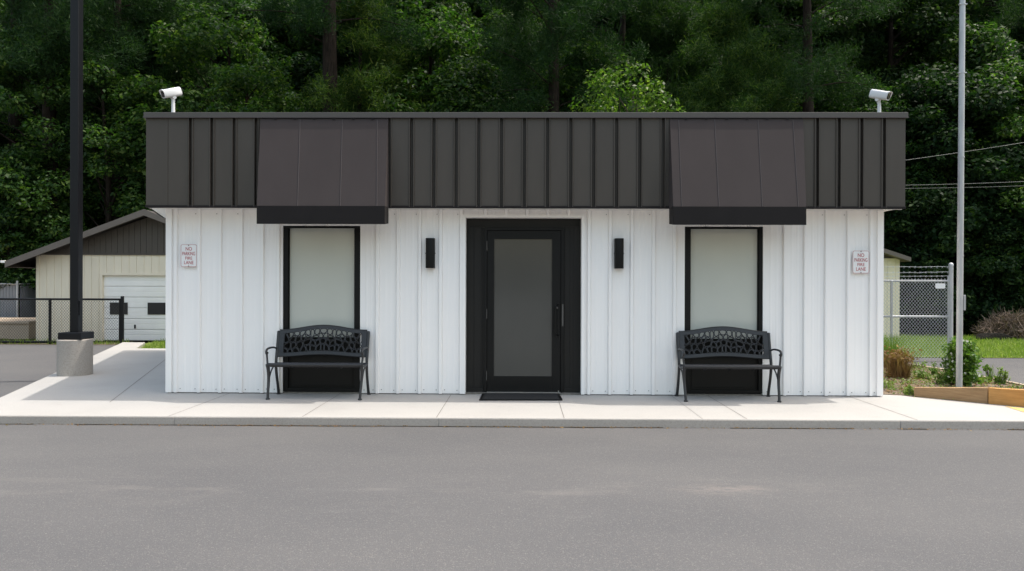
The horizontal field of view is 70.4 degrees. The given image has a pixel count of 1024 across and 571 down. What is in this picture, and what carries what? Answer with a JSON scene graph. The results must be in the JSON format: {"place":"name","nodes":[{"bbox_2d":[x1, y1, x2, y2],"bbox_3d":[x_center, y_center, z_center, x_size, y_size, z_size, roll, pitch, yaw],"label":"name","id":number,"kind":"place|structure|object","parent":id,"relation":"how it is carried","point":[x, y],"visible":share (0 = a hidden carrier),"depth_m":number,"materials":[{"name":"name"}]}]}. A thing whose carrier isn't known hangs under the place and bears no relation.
{"place":"outdoors","nodes":[
{"label":"outdoors","id":0,"kind":"place"},
{"bbox_2d":[0,317,35,338],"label":"wall","id":1,"kind":"structure","parent":0,"point":[15,330],"depth_m":19.98,"materials":[{"name":"concrete"}]},
{"bbox_2d":[0,317,974,357],"bbox_3d":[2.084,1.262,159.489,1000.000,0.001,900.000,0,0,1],"label":"ground","id":2,"kind":"structure","parent":0,"point":[146,341],"depth_m":20.00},
{"bbox_2d":[0,281,35,317],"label":"slatted fence","id":3,"kind":"object","parent":2,"relation":"on","point":[10,291],"visible":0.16,"depth_m":22.71,"materials":[{"name":"metal"}]},
{"bbox_2d":[0,0,36,216],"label":"broadleaf tree","id":4,"kind":"object","parent":2,"relation":"on","point":[2,3],"depth_m":34.94,"materials":[{"name":"green plant"}]},
{"bbox_2d":[0,5,38,149],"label":"pine tree","id":5,"kind":"object","parent":2,"relation":"on","point":[9,29],"depth_m":35.29,"materials":[{"name":"green plant"}]},
{"bbox_2d":[0,111,41,256],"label":"broadleaf tree","id":6,"kind":"object","parent":2,"relation":"on","point":[3,140],"visible":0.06,"depth_m":26.09,"materials":[{"name":"green plant"}]},
{"bbox_2d":[0,144,69,316],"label":"broadleaf tree","id":7,"kind":"object","parent":2,"relation":"on","point":[3,276],"visible":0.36,"depth_m":23.29,"materials":[{"name":"green plant"}]},
{"bbox_2d":[0,0,89,286],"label":"pine tree","id":8,"kind":"object","parent":2,"relation":"on","point":[13,120],"visible":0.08,"depth_m":25.71,"materials":[{"name":"green plant"}]},
{"bbox_2d":[0,26,126,313],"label":"broadleaf tree","id":9,"kind":"object","parent":2,"relation":"on","point":[64,157],"visible":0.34,"depth_m":23.77,"materials":[{"name":"green plant"}]},
{"bbox_2d":[1,0,126,235],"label":"broadleaf tree","id":10,"kind":"object","parent":2,"relation":"on","point":[35,108],"depth_m":31.37,"materials":[{"name":"green plant"}]},
{"bbox_2d":[6,59,153,256],"bbox_3d":[-13.902,-3.024,24.676,5.338,9.472,5.282,0,0,-5],"label":"broadleaf tree","id":11,"kind":"object","parent":2,"relation":"on","point":[106,168],"visible":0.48,"depth_m":23.60,"materials":[{"name":"green plant"}]},
{"bbox_2d":[0,0,161,235],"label":"pine tree","id":12,"kind":"object","parent":2,"relation":"on","point":[24,58],"visible":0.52,"depth_m":24.09,"materials":[{"name":"green plant"}]},
{"bbox_2d":[0,209,165,340],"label":"garage","id":13,"kind":"structure","parent":2,"relation":"on","point":[125,256],"depth_m":19.25,"materials":[{"name":"beige"}]},
{"bbox_2d":[104,276,165,339],"bbox_3d":[-9.522,0.599,19.288,2.659,1.719,0.060,0,0,1],"label":"garage door","id":14,"kind":"structure","parent":13,"relation":"in","point":[144,307],"depth_m":19.28,"materials":[{"name":"paint"}]},
{"bbox_2d":[29,0,153,228],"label":"broadleaf tree","id":15,"kind":"object","parent":2,"relation":"on","point":[106,94],"depth_m":30.53,"materials":[{"name":"green plant"}]},
{"bbox_2d":[0,0,234,219],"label":"pine tree","id":16,"kind":"object","parent":2,"relation":"on","point":[108,58],"visible":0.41,"depth_m":24.29,"materials":[{"name":"green plant"}]},
{"bbox_2d":[56,0,217,226],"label":"pine tree","id":17,"kind":"object","parent":2,"relation":"on","point":[195,75],"visible":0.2,"depth_m":26.12,"materials":[{"name":"green plant"}]},
{"bbox_2d":[143,341,163,347],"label":"verge","id":18,"kind":"structure","parent":2,"relation":"on","point":[153,344],"depth_m":18.14,"materials":[{"name":"green plant"}]},
{"bbox_2d":[0,337,165,347],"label":"verge grass","id":19,"kind":"structure","parent":18,"relation":"on","point":[155,343],"depth_m":18.08,"materials":[{"name":"green plant"}]},
{"bbox_2d":[101,0,287,210],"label":"broadleaf tree","id":20,"kind":"object","parent":2,"relation":"on","point":[204,31],"visible":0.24,"depth_m":24.23,"materials":[{"name":"green plant"}]},
{"bbox_2d":[151,0,279,108],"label":"broadleaf tree","id":21,"kind":"object","parent":2,"relation":"on","point":[232,3],"visible":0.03,"depth_m":30.88,"materials":[{"name":"green plant"}]},
{"bbox_2d":[201,52,308,111],"bbox_3d":[-8.235,-3.005,24.171,5.282,9.472,5.338,0,0,5],"label":"broadleaf tree","id":22,"kind":"object","parent":2,"relation":"on","point":[269,78],"visible":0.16,"depth_m":23.46,"materials":[{"name":"green plant"}]},
{"bbox_2d":[217,0,316,94],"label":"broadleaf tree","id":23,"kind":"object","parent":2,"relation":"on","point":[293,66],"depth_m":33.66,"materials":[{"name":"green plant"}]},
{"bbox_2d":[198,0,342,111],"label":"broadleaf tree","id":24,"kind":"object","parent":2,"relation":"on","point":[277,46],"visible":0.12,"depth_m":31.33,"materials":[{"name":"green plant"}]},
{"bbox_2d":[283,3,368,76],"bbox_3d":[-8.160,-9.061,35.341,7.746,21.574,8.384,0,0,-33],"label":"pine tree","id":25,"kind":"object","parent":2,"relation":"on","point":[339,65],"visible":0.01,"depth_m":32.61,"materials":[{"name":"green plant"}]},
{"bbox_2d":[244,0,441,111],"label":"pine tree","id":26,"kind":"object","parent":2,"relation":"on","point":[309,12],"visible":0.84,"depth_m":23.48,"materials":[{"name":"green plant"}]},
{"bbox_2d":[285,0,409,111],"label":"broadleaf tree","id":27,"kind":"object","parent":2,"relation":"on","point":[305,69],"visible":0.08,"depth_m":30.20,"materials":[{"name":"green plant"}]},
{"bbox_2d":[292,0,433,111],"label":"pine tree","id":28,"kind":"object","parent":2,"relation":"on","point":[363,86],"visible":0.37,"depth_m":24.12,"materials":[{"name":"green plant"}]},
{"bbox_2d":[339,0,495,111],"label":"broadleaf tree","id":29,"kind":"object","parent":2,"relation":"on","point":[449,39],"visible":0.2,"depth_m":25.52,"materials":[{"name":"green plant"}]},
{"bbox_2d":[364,0,485,106],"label":"broadleaf tree","id":30,"kind":"object","parent":2,"relation":"on","point":[429,4],"visible":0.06,"depth_m":28.40,"materials":[{"name":"green plant"}]},
{"bbox_2d":[391,0,479,87],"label":"broadleaf tree","id":31,"kind":"object","parent":2,"relation":"on","point":[472,6],"depth_m":35.26,"materials":[{"name":"green plant"}]},
{"bbox_2d":[418,51,513,111],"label":"broadleaf tree","id":32,"kind":"object","parent":2,"relation":"on","point":[471,79],"visible":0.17,"depth_m":23.69,"materials":[{"name":"green plant"}]},
{"bbox_2d":[426,0,564,109],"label":"broadleaf tree","id":33,"kind":"object","parent":2,"relation":"on","point":[474,14],"depth_m":34.83,"materials":[{"name":"green plant"}]},
{"bbox_2d":[470,0,562,110],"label":"broadleaf tree","id":34,"kind":"object","parent":2,"relation":"on","point":[485,20],"visible":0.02,"depth_m":31.25,"materials":[{"name":"green plant"}]},
{"bbox_2d":[465,7,587,111],"bbox_3d":[0.168,-4.444,27.401,6.797,12.372,5.756,0,0,10],"label":"pine tree","id":35,"kind":"object","parent":2,"relation":"on","point":[507,34],"visible":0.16,"depth_m":26.57,"materials":[{"name":"green plant"}]},
{"bbox_2d":[479,0,581,110],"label":"broadleaf tree","id":36,"kind":"object","parent":2,"relation":"on","point":[480,13],"depth_m":35.83,"materials":[{"name":"green plant"}]},
{"bbox_2d":[447,0,654,111],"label":"pine tree","id":37,"kind":"object","parent":2,"relation":"on","point":[558,25],"visible":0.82,"depth_m":22.77,"materials":[{"name":"green plant"}]},
{"bbox_2d":[518,35,647,111],"bbox_3d":[2.479,-3.425,25.090,5.872,10.419,5.810,0,0,8],"label":"broadleaf tree","id":38,"kind":"object","parent":2,"relation":"on","point":[590,57],"visible":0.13,"depth_m":24.01,"materials":[{"name":"green plant"}]},
{"bbox_2d":[546,0,649,110],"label":"broadleaf tree","id":39,"kind":"object","parent":2,"relation":"on","point":[605,23],"depth_m":29.70,"materials":[{"name":"green plant"}]},
{"bbox_2d":[538,0,706,111],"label":"pine tree","id":40,"kind":"object","parent":2,"relation":"on","point":[623,18],"visible":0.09,"depth_m":26.22,"materials":[{"name":"green plant"}]},
{"bbox_2d":[568,62,685,111],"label":"sapling tree","id":41,"kind":"object","parent":2,"relation":"on","point":[603,80],"visible":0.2,"depth_m":19.82,"materials":[{"name":"green plant"}]},
{"bbox_2d":[593,0,723,111],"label":"pine tree","id":42,"kind":"object","parent":2,"relation":"on","point":[646,27],"visible":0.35,"depth_m":25.92,"materials":[{"name":"green plant"}]},
{"bbox_2d":[586,0,744,105],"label":"broadleaf tree","id":43,"kind":"object","parent":2,"relation":"on","point":[702,2],"visible":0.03,"depth_m":28.95,"materials":[{"name":"green plant"}]},
{"bbox_2d":[640,0,816,111],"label":"pine tree","id":44,"kind":"object","parent":2,"relation":"on","point":[722,25],"visible":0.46,"depth_m":22.64,"materials":[{"name":"green plant"}]},
{"bbox_2d":[716,72,814,111],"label":"broadleaf tree","id":45,"kind":"object","parent":2,"relation":"on","point":[799,106],"visible":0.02,"depth_m":25.02,"materials":[{"name":"green plant"}]},
{"bbox_2d":[709,0,858,111],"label":"broadleaf tree","id":46,"kind":"object","parent":2,"relation":"on","point":[788,10],"visible":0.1,"depth_m":27.52,"materials":[{"name":"green plant"}]},
{"bbox_2d":[715,0,909,111],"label":"pine tree","id":47,"kind":"object","parent":2,"relation":"on","point":[808,84],"visible":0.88,"depth_m":22.77,"materials":[{"name":"green plant"}]},
{"bbox_2d":[785,2,886,109],"bbox_3d":[13.506,-6.895,32.173,6.720,17.292,6.209,0,0,26],"label":"pine tree","id":48,"kind":"object","parent":2,"relation":"on","point":[868,60],"visible":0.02,"depth_m":30.74,"materials":[{"name":"green plant"}]},
{"bbox_2d":[815,72,946,314],"bbox_3d":[12.059,-2.719,25.116,5.071,8.998,5.018,0,0,45],"label":"broadleaf tree","id":49,"kind":"object","parent":2,"relation":"on","point":[916,166],"visible":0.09,"depth_m":23.90,"materials":[{"name":"green plant"}]},
{"bbox_2d":[828,0,958,134],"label":"broadleaf tree","id":50,"kind":"object","parent":2,"relation":"on","point":[916,61],"visible":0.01,"depth_m":31.17,"materials":[{"name":"green plant"}]},
{"bbox_2d":[812,0,983,327],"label":"broadleaf tree","id":51,"kind":"object","parent":2,"relation":"on","point":[936,17],"visible":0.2,"depth_m":26.55,"materials":[{"name":"green plant"}]},
{"bbox_2d":[884,169,989,334],"bbox_3d":[13.387,-0.995,23.783,4.676,5.588,4.300,0,0,-25],"label":"broadleaf tree","id":52,"kind":"object","parent":2,"relation":"on","point":[932,200],"visible":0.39,"depth_m":22.68,"materials":[{"name":"green plant"}]},
{"bbox_2d":[852,0,1023,76],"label":"broadleaf tree","id":53,"kind":"object","parent":2,"relation":"on","point":[987,15],"visible":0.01,"depth_m":32.96,"materials":[{"name":"green plant"}]},
{"bbox_2d":[875,67,1023,323],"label":"broadleaf tree","id":54,"kind":"object","parent":2,"relation":"on","point":[912,90],"visible":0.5,"depth_m":22.93,"materials":[{"name":"green plant"}]},
{"bbox_2d":[890,185,1023,334],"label":"broadleaf tree","id":55,"kind":"object","parent":2,"relation":"on","point":[988,306],"visible":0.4,"depth_m":22.59,"materials":[{"name":"green plant"}]},
{"bbox_2d":[905,20,1023,329],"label":"broadleaf tree","id":56,"kind":"object","parent":2,"relation":"on","point":[983,45],"visible":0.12,"depth_m":24.75,"materials":[{"name":"green plant"}]},
{"bbox_2d":[930,57,1023,313],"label":"broadleaf tree","id":57,"kind":"object","parent":2,"relation":"on","point":[1016,129],"visible":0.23,"depth_m":22.84,"materials":[{"name":"green plant"}]},
{"bbox_2d":[953,177,1023,320],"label":"broadleaf tree","id":58,"kind":"object","parent":2,"relation":"on","point":[999,239],"visible":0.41,"depth_m":22.48,"materials":[{"name":"green plant"}]},
{"bbox_2d":[957,0,1023,38],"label":"pine tree","id":59,"kind":"object","parent":2,"relation":"on","point":[989,6],"visible":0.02,"depth_m":31.50,"materials":[{"name":"green plant"}]},
{"bbox_2d":[966,0,1023,172],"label":"tree","id":60,"kind":"object","parent":2,"relation":"on","point":[1014,24],"visible":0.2,"depth_m":26.77,"materials":[{"name":"green plant"}]},
{"bbox_2d":[992,216,1023,306],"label":"broadleaf tree","id":61,"kind":"object","parent":2,"relation":"on","point":[1020,262],"visible":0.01,"depth_m":22.94,"materials":[{"name":"green plant"}]},
{"bbox_2d":[0,344,1023,570],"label":"parking lot","id":62,"kind":"structure","parent":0,"point":[218,498],"depth_m":5.25,"materials":[{"name":"grey asphalt"}]},
{"bbox_2d":[2,343,117,344],"bbox_3d":[-19.652,1.438,18.412,20.226,0.001,0.700,0,0,1],"label":"fence strip","id":63,"kind":"object","parent":62,"relation":"on","point":[51,344],"depth_m":18.01,"materials":[{"name":"soil"}]},
{"bbox_2d":[0,296,123,343],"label":"chain link fence","id":64,"kind":"object","parent":63,"relation":"on","point":[120,320],"visible":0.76,"depth_m":18.11,"materials":[{"name":"black metal"}]},
{"bbox_2d":[0,416,1023,429],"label":"kerb","id":65,"kind":"structure","parent":62,"relation":"on","point":[976,425],"depth_m":7.83,"materials":[{"name":"concrete"}]},
{"bbox_2d":[6,423,1021,430],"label":"kerb litter","id":66,"kind":"object","parent":62,"relation":"on","point":[520,426],"visible":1,"depth_m":7.80,"materials":[{"name":"grey concrete"}]},
{"bbox_2d":[74,424,1023,429],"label":"gutter dirt","id":67,"kind":"structure","parent":62,"relation":"on","point":[476,426],"depth_m":7.83,"materials":[{"name":"soil"}]},
{"bbox_2d":[883,263,953,359],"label":"chain link gate","id":68,"kind":"structure","parent":62,"relation":"on","point":[949,303],"depth_m":14.70,"materials":[{"name":"metal"}]},
{"bbox_2d":[0,342,1023,425],"bbox_3d":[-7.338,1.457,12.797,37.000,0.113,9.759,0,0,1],"label":"sidewalk","id":69,"kind":"structure","parent":0,"point":[120,368],"depth_m":8.69,"materials":[{"name":"concrete"}]},
{"bbox_2d":[56,0,93,375],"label":"light pole","id":70,"kind":"object","parent":69,"relation":"on","point":[74,351],"visible":0.93,"depth_m":11.39,"materials":[{"name":"metal"}]},
{"bbox_2d":[265,325,370,399],"bbox_3d":[-2.464,0.971,9.266,1.239,0.914,0.502,0,0,1],"label":"park bench","id":71,"kind":"object","parent":69,"relation":"on","point":[280,347],"visible":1,"depth_m":9.41,"materials":[{"name":"metal"}]},
{"bbox_2d":[479,393,562,400],"bbox_3d":[0.114,1.421,9.288,1.037,0.018,0.583,0,0,1],"label":"door mat","id":72,"kind":"object","parent":69,"relation":"on","point":[520,397],"depth_m":9.16,"materials":[{"name":"rubber"}]},
{"bbox_2d":[143,112,908,395],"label":"office building","id":73,"kind":"structure","parent":69,"relation":"on","point":[524,219],"depth_m":9.48,"materials":[{"name":"white metal"}]},
{"bbox_2d":[159,87,181,111],"bbox_3d":[-4.505,-2.419,9.582,0.111,0.441,0.279,0,0,41],"label":"security camera","id":74,"kind":"object","parent":73,"relation":"on","point":[173,93],"visible":0.77,"depth_m":9.57,"materials":[{"name":"white plastic"}]},
{"bbox_2d":[181,244,196,266],"bbox_3d":[-4.240,-0.392,9.518,0.214,0.297,0.010,0,0,1],"label":"parking sign","id":75,"kind":"object","parent":73,"relation":"attached to","point":[188,255],"visible":1,"depth_m":9.52,"materials":[{"name":"metal"}]},
{"bbox_2d":[283,226,359,390],"bbox_3d":[-2.503,0.305,9.592,1.017,2.175,0.085,0,0,1],"label":"window","id":76,"kind":"structure","parent":73,"relation":"in","point":[321,264],"depth_m":9.59,"materials":[{"name":"white glass"}]},
{"bbox_2d":[257,118,388,223],"bbox_3d":[-2.374,-1.439,9.061,1.629,1.364,0.277,0,0,1],"label":"awning","id":77,"kind":"object","parent":73,"relation":"attached to","point":[323,170],"visible":1,"depth_m":9.03,"materials":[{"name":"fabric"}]},
{"bbox_2d":[425,238,434,267],"bbox_3d":[-1.066,-0.421,9.456,0.132,0.390,0.115,0,0,1],"label":"wall lamp","id":78,"kind":"object","parent":73,"relation":"attached to","point":[430,253],"visible":1,"depth_m":9.40,"materials":[{"name":"black metal"}]},
{"bbox_2d":[486,231,562,392],"bbox_3d":[0.163,0.347,9.571,1.028,2.140,0.116,0,0,1],"label":"door","id":79,"kind":"structure","parent":73,"relation":"in","point":[523,311],"depth_m":9.59,"materials":[{"name":"black paint"}]},
{"bbox_2d":[614,238,623,268],"bbox_3d":[1.391,-0.416,9.424,0.132,0.390,0.115,0,0,1],"label":"wall lamp","id":80,"kind":"object","parent":73,"relation":"attached to","point":[618,253],"visible":1,"depth_m":9.38,"materials":[{"name":"black metal"}]},
{"bbox_2d":[684,227,762,392],"bbox_3d":[2.762,0.321,9.523,1.014,2.175,0.085,0,0,1],"label":"window","id":81,"kind":"structure","parent":73,"relation":"in","point":[724,265],"depth_m":9.52,"materials":[{"name":"white glass"}]},
{"bbox_2d":[669,118,805,224],"bbox_3d":[2.811,-1.423,8.994,1.672,1.364,0.277,0,0,1],"label":"awning","id":82,"kind":"object","parent":73,"relation":"attached to","point":[736,171],"visible":1,"depth_m":8.96,"materials":[{"name":"fabric"}]},
{"bbox_2d":[852,251,868,273],"bbox_3d":[4.520,-0.304,9.403,0.214,0.297,0.010,0,0,1],"label":"parking sign","id":83,"kind":"object","parent":73,"relation":"attached to","point":[860,261],"visible":1,"depth_m":9.40,"materials":[{"name":"metal"}]},
{"bbox_2d":[869,89,892,111],"bbox_3d":[4.804,-2.374,9.460,0.111,0.409,0.279,0,0,-37],"label":"security camera","id":84,"kind":"object","parent":73,"relation":"on","point":[878,96],"visible":0.8,"depth_m":9.44,"materials":[{"name":"white plastic"}]},
{"bbox_2d":[675,326,781,402],"bbox_3d":[2.731,0.987,9.198,1.239,0.914,0.502,0,0,1],"label":"park bench","id":85,"kind":"object","parent":69,"relation":"on","point":[767,350],"visible":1,"depth_m":9.34,"materials":[{"name":"metal"}]},
{"bbox_2d":[883,365,1017,405],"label":"soil","id":86,"kind":"structure","parent":0,"point":[902,393],"depth_m":10.48,"materials":[{"name":"brown soil"}]},
{"bbox_2d":[883,377,894,388],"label":"weed plant","id":87,"kind":"object","parent":86,"relation":"on","point":[886,385],"visible":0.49,"depth_m":10.21,"materials":[{"name":"green plant"}]},
{"bbox_2d":[883,332,911,365],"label":"tall grass","id":88,"kind":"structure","parent":86,"relation":"on","point":[888,343],"depth_m":12.87,"materials":[{"name":"green plant"}]},
{"bbox_2d":[883,345,922,378],"bbox_3d":[6.023,1.185,11.375,0.747,0.555,0.615,0,0,1],"label":"dry shrub","id":89,"kind":"object","parent":86,"relation":"on","point":[901,369],"visible":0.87,"depth_m":11.27,"materials":[{"name":"brown plant"}]},
{"bbox_2d":[902,384,914,395],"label":"weed plant","id":90,"kind":"object","parent":86,"relation":"on","point":[908,389],"visible":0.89,"depth_m":9.56,"materials":[{"name":"green plant"}]},
{"bbox_2d":[912,359,927,367],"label":"weed plant","id":91,"kind":"object","parent":86,"relation":"on","point":[922,364],"visible":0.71,"depth_m":12.67,"materials":[{"name":"green plant"}]},
{"bbox_2d":[913,367,933,379],"bbox_3d":[6.343,1.368,11.179,0.240,0.184,0.406,0,0,-35],"label":"weed plant","id":92,"kind":"object","parent":86,"relation":"on","point":[921,373],"visible":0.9,"depth_m":11.17,"materials":[{"name":"green plant"}]},
{"bbox_2d":[928,361,939,374],"bbox_3d":[6.781,1.338,11.662,0.205,0.241,0.153,0,0,-36],"label":"weed plant","id":93,"kind":"object","parent":86,"relation":"on","point":[933,371],"visible":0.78,"depth_m":11.65,"materials":[{"name":"green plant"}]},
{"bbox_2d":[932,373,949,383],"bbox_3d":[6.322,1.371,10.643,0.300,0.179,0.275,0,0,1],"label":"weed plant","id":94,"kind":"object","parent":86,"relation":"on","point":[940,379],"visible":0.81,"depth_m":10.65,"materials":[{"name":"green plant"}]},
{"bbox_2d":[883,364,1023,399],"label":"ground cover","id":95,"kind":"object","parent":86,"relation":"on","point":[908,380],"visible":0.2,"depth_m":10.66,"materials":[{"name":"green plant"}]},
{"bbox_2d":[938,336,983,385],"bbox_3d":[6.521,1.092,10.539,0.615,0.737,0.677,0,0,1],"label":"flowering bush","id":96,"kind":"object","parent":86,"relation":"on","point":[971,361],"visible":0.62,"depth_m":10.43,"materials":[{"name":"green plant"}]},
{"bbox_2d":[956,0,966,386],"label":"flag pole","id":97,"kind":"object","parent":86,"relation":"on","point":[960,302],"visible":0.94,"depth_m":10.13,"materials":[{"name":"metal"}]},
{"bbox_2d":[910,364,1023,406],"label":"timber border","id":98,"kind":"object","parent":86,"relation":"on","point":[1001,396],"visible":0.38,"depth_m":8.98,"materials":[{"name":"brown wood"}]},
{"bbox_2d":[972,371,992,382],"bbox_3d":[6.936,1.361,10.774,0.337,0.216,0.314,0,0,37],"label":"weed plant","id":99,"kind":"object","parent":86,"relation":"on","point":[985,380],"visible":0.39,"depth_m":10.73,"materials":[{"name":"green plant"}]},
{"bbox_2d":[978,363,993,380],"bbox_3d":[7.181,1.306,10.960,0.245,0.307,0.211,0,0,12],"label":"weed plant","id":100,"kind":"object","parent":86,"relation":"on","point":[986,367],"visible":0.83,"depth_m":10.94,"materials":[{"name":"green plant"}]},
{"bbox_2d":[992,367,1009,383],"bbox_3d":[7.193,1.325,10.662,0.249,0.273,0.281,0,0,1],"label":"weed plant","id":101,"kind":"object","parent":86,"relation":"on","point":[1003,377],"visible":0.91,"depth_m":10.64,"materials":[{"name":"green plant"}]},
{"bbox_2d":[883,333,1023,357],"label":"lawn","id":102,"kind":"structure","parent":0,"point":[1021,356],"depth_m":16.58,"materials":[{"name":"green plant"}]},
{"bbox_2d":[883,248,910,337],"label":"storage shed","id":103,"kind":"structure","parent":102,"relation":"on","point":[892,259],"depth_m":20.96,"materials":[{"name":"beige"}]},
{"bbox_2d":[976,333,1010,339],"bbox_3d":[13.464,1.442,20.411,0.961,0.241,0.445,0,0,1],"label":"boulder","id":104,"kind":"object","parent":102,"relation":"on","point":[1000,336],"visible":0.6,"depth_m":20.24,"materials":[{"name":"grey stone"}]},
{"bbox_2d":[970,306,1023,338],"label":"brush pile","id":105,"kind":"object","parent":102,"relation":"on","point":[1010,324],"visible":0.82,"depth_m":20.80,"materials":[{"name":"brown plant"}]},
{"bbox_2d":[909,142,1023,159],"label":"overhead wire","id":106,"kind":"object","parent":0,"point":[966,151],"visible":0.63,"depth_m":16.23,"materials":[{"name":"metal"}]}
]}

